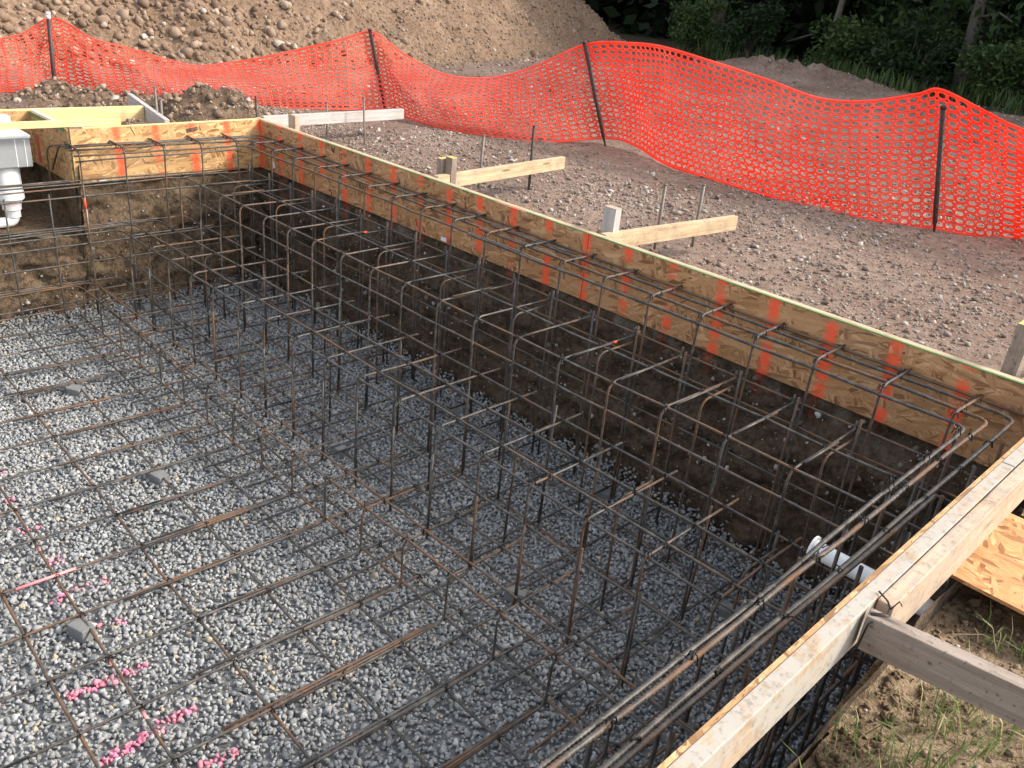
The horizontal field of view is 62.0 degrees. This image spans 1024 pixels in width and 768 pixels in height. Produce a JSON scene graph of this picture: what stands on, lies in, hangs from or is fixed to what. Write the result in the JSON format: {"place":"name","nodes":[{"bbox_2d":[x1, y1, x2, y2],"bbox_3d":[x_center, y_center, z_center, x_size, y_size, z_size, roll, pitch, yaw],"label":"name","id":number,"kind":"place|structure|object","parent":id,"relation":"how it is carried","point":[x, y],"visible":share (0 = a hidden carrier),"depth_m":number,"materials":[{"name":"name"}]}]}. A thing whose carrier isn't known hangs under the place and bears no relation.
{"place":"outdoors","nodes":[
{"label":"outdoors","id":0,"kind":"place"},
{"bbox_2d":[0,140,268,327],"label":"excavation bank","id":1,"kind":"structure","parent":0,"point":[69,212],"depth_m":6.51,"materials":[{"name":"brown soil"}]},
{"bbox_2d":[0,114,32,227],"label":"pool skimmer","id":2,"kind":"object","parent":1,"relation":"on","point":[15,153],"visible":0.81,"depth_m":5.94,"materials":[{"name":"white plastic"}]},
{"bbox_2d":[0,0,628,67],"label":"dirt hill","id":3,"kind":"structure","parent":0,"point":[411,22],"depth_m":14.23,"materials":[{"name":"brown soil"}]},
{"bbox_2d":[0,0,435,65],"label":"heap clods","id":4,"kind":"object","parent":3,"relation":"on","point":[101,19],"visible":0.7,"depth_m":11.77,"materials":[{"name":"brown soil"}]},
{"bbox_2d":[280,0,291,8],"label":"rock","id":5,"kind":"object","parent":3,"relation":"on","point":[285,4],"visible":1,"depth_m":13.22,"materials":[{"name":"beige stone"}]},
{"bbox_2d":[0,0,634,69],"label":"hill clods","id":6,"kind":"object","parent":3,"relation":"on","point":[4,17],"visible":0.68,"depth_m":14.18,"materials":[{"name":"brown soil"}]},
{"bbox_2d":[0,267,877,767],"bbox_3d":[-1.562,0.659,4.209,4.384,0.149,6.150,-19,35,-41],"label":"gravel","id":7,"kind":"structure","parent":0,"point":[26,381],"depth_m":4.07,"materials":[{"name":"grey gravel"}]},
{"bbox_2d":[66,384,86,397],"bbox_3d":[-2.697,0.047,5.278,0.100,0.066,0.062,12,32,13],"label":"concrete block","id":8,"kind":"object","parent":7,"relation":"on","point":[73,389],"depth_m":5.25,"materials":[{"name":"grey concrete"}]},
{"bbox_2d":[66,618,95,644],"bbox_3d":[-1.758,1.010,3.481,0.100,0.066,0.062,15,22,25],"label":"concrete block","id":9,"kind":"object","parent":7,"relation":"on","point":[78,630],"depth_m":3.46,"materials":[{"name":"grey concrete"}]},
{"bbox_2d":[139,302,150,310],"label":"concrete block","id":10,"kind":"object","parent":7,"relation":"on","point":[146,307],"depth_m":6.54,"materials":[{"name":"grey concrete"}]},
{"bbox_2d":[148,469,169,487],"bbox_3d":[-1.869,0.500,4.518,0.100,0.066,0.062,19,30,29],"label":"concrete block","id":11,"kind":"object","parent":7,"relation":"on","point":[156,476],"depth_m":4.49,"materials":[{"name":"grey concrete"}]},
{"bbox_2d":[207,350,222,361],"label":"concrete block","id":12,"kind":"object","parent":7,"relation":"on","point":[211,355],"depth_m":5.90,"materials":[{"name":"grey concrete"}]},
{"bbox_2d":[246,282,259,289],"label":"concrete block","id":13,"kind":"object","parent":7,"relation":"on","point":[250,285],"depth_m":7.17,"materials":[{"name":"grey concrete"}]},
{"bbox_2d":[329,441,347,458],"bbox_3d":[-1.005,0.386,4.948,0.100,0.066,0.062,23,36,34],"label":"concrete block","id":14,"kind":"object","parent":7,"relation":"on","point":[342,455],"depth_m":4.92,"materials":[{"name":"grey concrete"}]},
{"bbox_2d":[391,364,404,376],"bbox_3d":[-0.785,-0.090,5.873,0.092,0.103,0.074,-2,27,-17],"label":"rock","id":15,"kind":"object","parent":7,"relation":"on","point":[402,371],"visible":0.43,"depth_m":5.85,"materials":[{"name":"grey stone"}]},
{"bbox_2d":[0,194,859,767],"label":"rebar mat","id":16,"kind":"object","parent":7,"relation":"on","point":[232,660],"visible":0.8,"depth_m":3.94,"materials":[{"name":"metal"}]},
{"bbox_2d":[0,144,957,606],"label":"rebar mesh","id":17,"kind":"object","parent":16,"relation":"on","point":[50,182],"visible":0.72,"depth_m":5.71,"materials":[{"name":"metal"}]},
{"bbox_2d":[0,167,977,767],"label":"rebar cage","id":18,"kind":"object","parent":16,"relation":"on","point":[764,561],"visible":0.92,"depth_m":4.20,"materials":[{"name":"metal"}]},
{"bbox_2d":[61,133,1023,767],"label":"rebar beam","id":19,"kind":"structure","parent":16,"relation":"on","point":[621,757],"depth_m":3.48,"materials":[{"name":"metal"}]},
{"bbox_2d":[451,402,465,414],"bbox_3d":[-0.342,0.167,5.549,0.100,0.066,0.062,19,22,32],"label":"concrete block","id":20,"kind":"object","parent":7,"relation":"on","point":[460,409],"depth_m":5.52,"materials":[{"name":"grey concrete"}]},
{"bbox_2d":[503,583,528,606],"bbox_3d":[0.018,0.977,3.945,0.100,0.066,0.062,18,24,17],"label":"concrete block","id":21,"kind":"object","parent":7,"relation":"on","point":[507,597],"depth_m":3.92,"materials":[{"name":"grey concrete"}]},
{"bbox_2d":[595,484,610,502],"bbox_3d":[0.507,0.619,4.797,0.100,0.066,0.062,16,32,11],"label":"concrete block","id":22,"kind":"object","parent":7,"relation":"on","point":[604,494],"depth_m":4.77,"materials":[{"name":"grey concrete"}]},
{"bbox_2d":[718,600,740,619],"bbox_3d":[1.018,1.067,3.978,0.100,0.066,0.062,17,30,17],"label":"concrete block","id":23,"kind":"object","parent":7,"relation":"on","point":[723,612],"depth_m":3.96,"materials":[{"name":"grey concrete"}]},
{"bbox_2d":[786,706,803,723],"bbox_3d":[1.113,1.300,3.394,0.087,0.100,0.117,-9,29,-28],"label":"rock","id":24,"kind":"object","parent":7,"relation":"on","point":[791,713],"visible":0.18,"depth_m":3.35,"materials":[{"name":"brown stone"}]},
{"bbox_2d":[0,20,1023,767],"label":"ground","id":25,"kind":"structure","parent":0,"point":[806,76],"depth_m":6.97,"materials":[{"name":"soil"}]},
{"bbox_2d":[0,110,74,183],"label":"form wall","id":26,"kind":"structure","parent":25,"relation":"on","point":[43,139],"depth_m":6.24,"materials":[{"name":"brown wood"}]},
{"bbox_2d":[0,118,120,129],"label":"plank","id":27,"kind":"object","parent":26,"relation":"on","point":[57,123],"visible":1,"depth_m":5.89,"materials":[{"name":"brown wood"}]},
{"bbox_2d":[0,105,144,121],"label":"plank","id":28,"kind":"object","parent":26,"relation":"on","point":[122,113],"visible":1,"depth_m":6.69,"materials":[{"name":"yellow wood"}]},
{"bbox_2d":[127,93,169,123],"bbox_3d":[-2.985,-2.218,6.979,0.038,0.120,1.267,-12,31,-32],"label":"brace","id":29,"kind":"object","parent":25,"relation":"on","point":[151,115],"visible":0.56,"depth_m":6.89,"materials":[{"name":"grey wood"}]},
{"bbox_2d":[153,87,157,110],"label":"steel stake","id":30,"kind":"object","parent":25,"relation":"on","point":[155,99],"visible":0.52,"depth_m":6.79,"materials":[{"name":"grey metal"}]},
{"bbox_2d":[159,98,162,114],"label":"steel stake","id":31,"kind":"object","parent":25,"relation":"on","point":[161,106],"visible":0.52,"depth_m":6.70,"materials":[{"name":"grey metal"}]},
{"bbox_2d":[69,118,260,182],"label":"form wall","id":32,"kind":"structure","parent":25,"relation":"on","point":[155,131],"depth_m":6.44,"materials":[{"name":"brown wood"}]},
{"bbox_2d":[0,76,352,134],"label":"dirt pile","id":33,"kind":"object","parent":25,"relation":"on","point":[233,98],"visible":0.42,"depth_m":7.75,"materials":[{"name":"brown soil"}]},
{"bbox_2d":[255,96,257,116],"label":"steel stake","id":34,"kind":"object","parent":25,"relation":"on","point":[256,111],"visible":0.35,"depth_m":7.19,"materials":[{"name":"grey metal"}]},
{"bbox_2d":[288,114,299,130],"bbox_3d":[-1.766,-1.924,6.915,0.040,0.500,0.100,-19,35,-41],"label":"wood stake","id":35,"kind":"object","parent":25,"relation":"on","point":[293,121],"visible":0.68,"depth_m":6.81,"materials":[{"name":"brown wood"}]},
{"bbox_2d":[326,102,327,134],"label":"steel stake","id":36,"kind":"object","parent":25,"relation":"on","point":[326,124],"visible":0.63,"depth_m":7.85,"materials":[{"name":"grey metal"}]},
{"bbox_2d":[362,97,365,144],"bbox_3d":[-1.327,-2.247,7.626,0.026,0.610,0.052,-19,35,-41],"label":"steel stake","id":37,"kind":"object","parent":25,"relation":"on","point":[364,132],"visible":0.75,"depth_m":7.57,"materials":[{"name":"grey metal"}]},
{"bbox_2d":[436,157,445,174],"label":"wood stake","id":38,"kind":"object","parent":25,"relation":"on","point":[441,164],"visible":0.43,"depth_m":5.73,"materials":[{"name":"beige wood"}]},
{"bbox_2d":[445,156,456,184],"bbox_3d":[-0.428,-1.274,5.812,0.045,0.540,0.065,-19,35,-41],"label":"wood stake","id":39,"kind":"object","parent":25,"relation":"on","point":[451,165],"visible":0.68,"depth_m":5.71,"materials":[{"name":"beige wood"}]},
{"bbox_2d":[477,135,485,188],"bbox_3d":[-0.242,-1.615,6.567,0.026,0.596,0.031,-5,28,-22],"label":"steel stake","id":40,"kind":"object","parent":25,"relation":"on","point":[482,150],"visible":0.63,"depth_m":6.49,"materials":[{"name":"grey metal"}]},
{"bbox_2d":[0,12,1023,240],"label":"safety fence","id":41,"kind":"object","parent":25,"relation":"on","point":[939,168],"visible":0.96,"depth_m":8.07,"materials":[{"name":"plastic"}]},
{"bbox_2d":[527,125,535,189],"bbox_3d":[0.139,-1.659,6.639,0.026,0.685,0.036,-19,35,-41],"label":"steel stake","id":42,"kind":"object","parent":25,"relation":"on","point":[531,153],"visible":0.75,"depth_m":6.56,"materials":[{"name":"grey metal"}]},
{"bbox_2d":[116,82,1023,362],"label":"loose stones","id":43,"kind":"object","parent":25,"relation":"on","point":[640,206],"visible":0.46,"depth_m":6.69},
{"bbox_2d":[601,205,621,232],"bbox_3d":[0.541,-0.741,4.897,0.050,0.557,0.085,-19,35,-41],"label":"wood stake","id":44,"kind":"object","parent":25,"relation":"on","point":[611,218],"visible":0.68,"depth_m":4.79,"materials":[{"name":"beige wood"}]},
{"bbox_2d":[255,117,1023,467],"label":"form wall","id":45,"kind":"structure","parent":25,"relation":"on","point":[997,387],"depth_m":4.33,"materials":[{"name":"brown wood"}]},
{"bbox_2d":[261,108,403,125],"bbox_3d":[-1.543,-2.356,7.535,0.040,0.097,1.507,26,32,36],"label":"brace","id":46,"kind":"object","parent":45,"relation":"attached to","point":[342,117],"visible":0.76,"depth_m":7.53,"materials":[{"name":"beige wood"}]},
{"bbox_2d":[434,156,565,185],"bbox_3d":[-0.052,-1.540,6.184,0.040,0.096,1.455,24,31,32],"label":"brace","id":47,"kind":"object","parent":45,"relation":"attached to","point":[476,176],"visible":0.76,"depth_m":6.16,"materials":[{"name":"brown wood"}]},
{"bbox_2d":[601,215,737,245],"bbox_3d":[0.968,-0.917,5.125,1.201,0.094,0.040,-15,33,-37],"label":"brace","id":48,"kind":"object","parent":45,"relation":"attached to","point":[659,233],"visible":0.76,"depth_m":5.11,"materials":[{"name":"brown wood"}]},
{"bbox_2d":[653,184,667,249],"bbox_3d":[0.936,-0.979,5.484,0.024,0.613,0.024,-5,28,-22],"label":"steel stake","id":49,"kind":"object","parent":25,"relation":"on","point":[661,208],"visible":0.63,"depth_m":5.41,"materials":[{"name":"grey metal"}]},
{"bbox_2d":[665,0,728,52],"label":"bush","id":50,"kind":"object","parent":25,"relation":"on","point":[691,29],"visible":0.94,"depth_m":25.12,"materials":[{"name":"green plant"}]},
{"bbox_2d":[691,184,705,246],"bbox_3d":[1.219,-1.027,5.663,0.024,0.599,0.024,-5,28,-22],"label":"steel stake","id":51,"kind":"object","parent":25,"relation":"on","point":[699,209],"visible":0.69,"depth_m":5.59,"materials":[{"name":"grey metal"}]},
{"bbox_2d":[433,56,1023,197],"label":"stones","id":52,"kind":"object","parent":25,"relation":"on","point":[709,92],"visible":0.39,"depth_m":14.73,"materials":[{"name":"stone"}]},
{"bbox_2d":[672,0,790,15],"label":"broadleaf tree","id":53,"kind":"object","parent":25,"relation":"on","point":[755,1],"visible":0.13,"depth_m":31.68,"materials":[{"name":"green plant"}]},
{"bbox_2d":[675,0,794,52],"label":"broadleaf tree","id":54,"kind":"object","parent":25,"relation":"on","point":[722,15],"visible":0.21,"depth_m":27.15,"materials":[{"name":"green plant"}]},
{"bbox_2d":[716,0,789,57],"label":"bush","id":55,"kind":"object","parent":25,"relation":"on","point":[738,28],"visible":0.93,"depth_m":24.23,"materials":[{"name":"green plant"}]},
{"bbox_2d":[786,34,812,42],"bbox_3d":[8.235,-9.912,24.442,0.059,0.345,0.963,-7,29,-26],"label":"broken branch","id":56,"kind":"object","parent":25,"relation":"on","point":[791,40],"visible":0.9,"depth_m":24.48,"materials":[{"name":"grey plant"}]},
{"bbox_2d":[582,0,1023,76],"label":"woodland","id":57,"kind":"object","parent":25,"relation":"on","point":[628,15],"visible":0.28,"depth_m":30.44,"materials":[{"name":"green plant"}]},
{"bbox_2d":[823,0,845,63],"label":"broadleaf tree","id":58,"kind":"object","parent":25,"relation":"on","point":[840,7],"visible":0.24,"depth_m":23.33,"materials":[{"name":"grey plant"}]},
{"bbox_2d":[657,437,1023,767],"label":"form wall","id":59,"kind":"structure","parent":25,"relation":"on","point":[914,573],"depth_m":2.03,"materials":[{"name":"wood"}]},
{"bbox_2d":[850,591,901,660],"bbox_3d":[0.859,0.577,2.021,0.119,0.152,0.063,-19,35,-41],"label":"wire tie","id":60,"kind":"object","parent":59,"relation":"attached to","point":[871,622],"visible":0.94,"depth_m":2.00,"materials":[{"name":"metal"}]},
{"bbox_2d":[856,608,1023,729],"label":"brace","id":61,"kind":"object","parent":59,"relation":"attached to","point":[983,684],"visible":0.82,"depth_m":1.90,"materials":[{"name":"brown wood"}]},
{"bbox_2d":[870,612,890,617],"bbox_3d":[0.856,0.539,1.982,0.046,0.016,0.013,7,26,1],"label":"nail","id":62,"kind":"object","parent":61,"relation":"attached to","point":[880,615],"visible":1,"depth_m":1.98,"materials":[{"name":"metal"}]},
{"bbox_2d":[660,34,1023,115],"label":"weeds","id":63,"kind":"object","parent":25,"relation":"on","point":[1011,103],"visible":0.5,"depth_m":19.68,"materials":[{"name":"green plant"}]},
{"bbox_2d":[803,11,890,70],"bbox_3d":[8.549,-8.677,21.915,1.545,1.690,2.199,-4,27,-21],"label":"bush","id":64,"kind":"object","parent":25,"relation":"on","point":[843,37],"visible":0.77,"depth_m":21.68,"materials":[{"name":"green plant"}]},
{"bbox_2d":[842,0,893,21],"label":"broadleaf tree","id":65,"kind":"object","parent":25,"relation":"on","point":[856,11],"visible":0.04,"depth_m":32.61,"materials":[{"name":"green plant"}]},
{"bbox_2d":[806,536,933,615],"bbox_3d":[1.120,0.611,2.662,0.110,0.095,0.407,-19,35,-41],"label":"pvc pipe","id":66,"kind":"object","parent":25,"relation":"on","point":[828,559],"visible":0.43,"depth_m":2.71,"materials":[{"name":"white plastic"}]},
{"bbox_2d":[858,6,965,90],"bbox_3d":[9.616,-8.122,20.690,2.323,1.972,2.140,14,27,17],"label":"bush","id":67,"kind":"object","parent":25,"relation":"on","point":[889,60],"visible":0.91,"depth_m":20.44,"materials":[{"name":"green plant"}]},
{"bbox_2d":[809,591,1021,767],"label":"bank clods","id":68,"kind":"object","parent":25,"relation":"on","point":[973,604],"visible":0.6,"depth_m":2.16,"materials":[{"name":"brown soil"}]},
{"bbox_2d":[825,603,1023,767],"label":"soil crumbs","id":69,"kind":"object","parent":25,"relation":"on","point":[964,623],"visible":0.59,"depth_m":2.10,"materials":[{"name":"brown soil"}]},
{"bbox_2d":[847,0,1023,84],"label":"broadleaf tree","id":70,"kind":"object","parent":25,"relation":"on","point":[913,6],"visible":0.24,"depth_m":23.69,"materials":[{"name":"green plant"}]},
{"bbox_2d":[863,0,1023,102],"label":"broadleaf tree","id":71,"kind":"object","parent":25,"relation":"on","point":[977,16],"visible":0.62,"depth_m":20.87,"materials":[{"name":"green plant"}]},
{"bbox_2d":[949,35,1023,105],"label":"bush","id":72,"kind":"object","parent":25,"relation":"on","point":[1013,64],"visible":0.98,"depth_m":19.09,"materials":[{"name":"green plant"}]},
{"bbox_2d":[950,513,1023,614],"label":"loose board","id":73,"kind":"object","parent":25,"relation":"on","point":[991,566],"depth_m":2.54,"materials":[{"name":"beige wood"}]},
{"bbox_2d":[1000,320,1023,377],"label":"wood stake","id":74,"kind":"object","parent":25,"relation":"on","point":[1013,364],"visible":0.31,"depth_m":3.47,"materials":[{"name":"beige wood"}]},
{"bbox_2d":[1007,29,1023,104],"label":"broadleaf tree","id":75,"kind":"object","parent":25,"relation":"on","point":[1019,89],"visible":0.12,"depth_m":20.58,"materials":[{"name":"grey plant"}]},
{"bbox_2d":[1015,0,1023,43],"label":"broadleaf tree","id":76,"kind":"object","parent":25,"relation":"on","point":[1021,22],"visible":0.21,"depth_m":24.77,"materials":[{"name":"green plant"}]},
{"bbox_2d":[255,167,1023,767],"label":"excavation wall","id":77,"kind":"structure","parent":0,"point":[791,523],"depth_m":4.80,"materials":[{"name":"brown soil"}]},
{"bbox_2d":[0,173,976,622],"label":"embedded pebbles","id":78,"kind":"object","parent":77,"relation":"in","point":[756,379],"visible":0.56,"depth_m":5.11,"materials":[{"name":"brown stone"}]},
{"bbox_2d":[779,601,1023,767],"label":"grass","id":79,"kind":"structure","parent":0,"point":[985,749],"depth_m":2.01,"materials":[{"name":"green plant"}]},
{"bbox_2d":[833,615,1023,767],"bbox_3d":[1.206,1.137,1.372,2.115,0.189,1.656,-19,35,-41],"label":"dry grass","id":80,"kind":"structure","parent":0,"point":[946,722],"depth_m":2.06,"materials":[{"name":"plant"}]}
]}

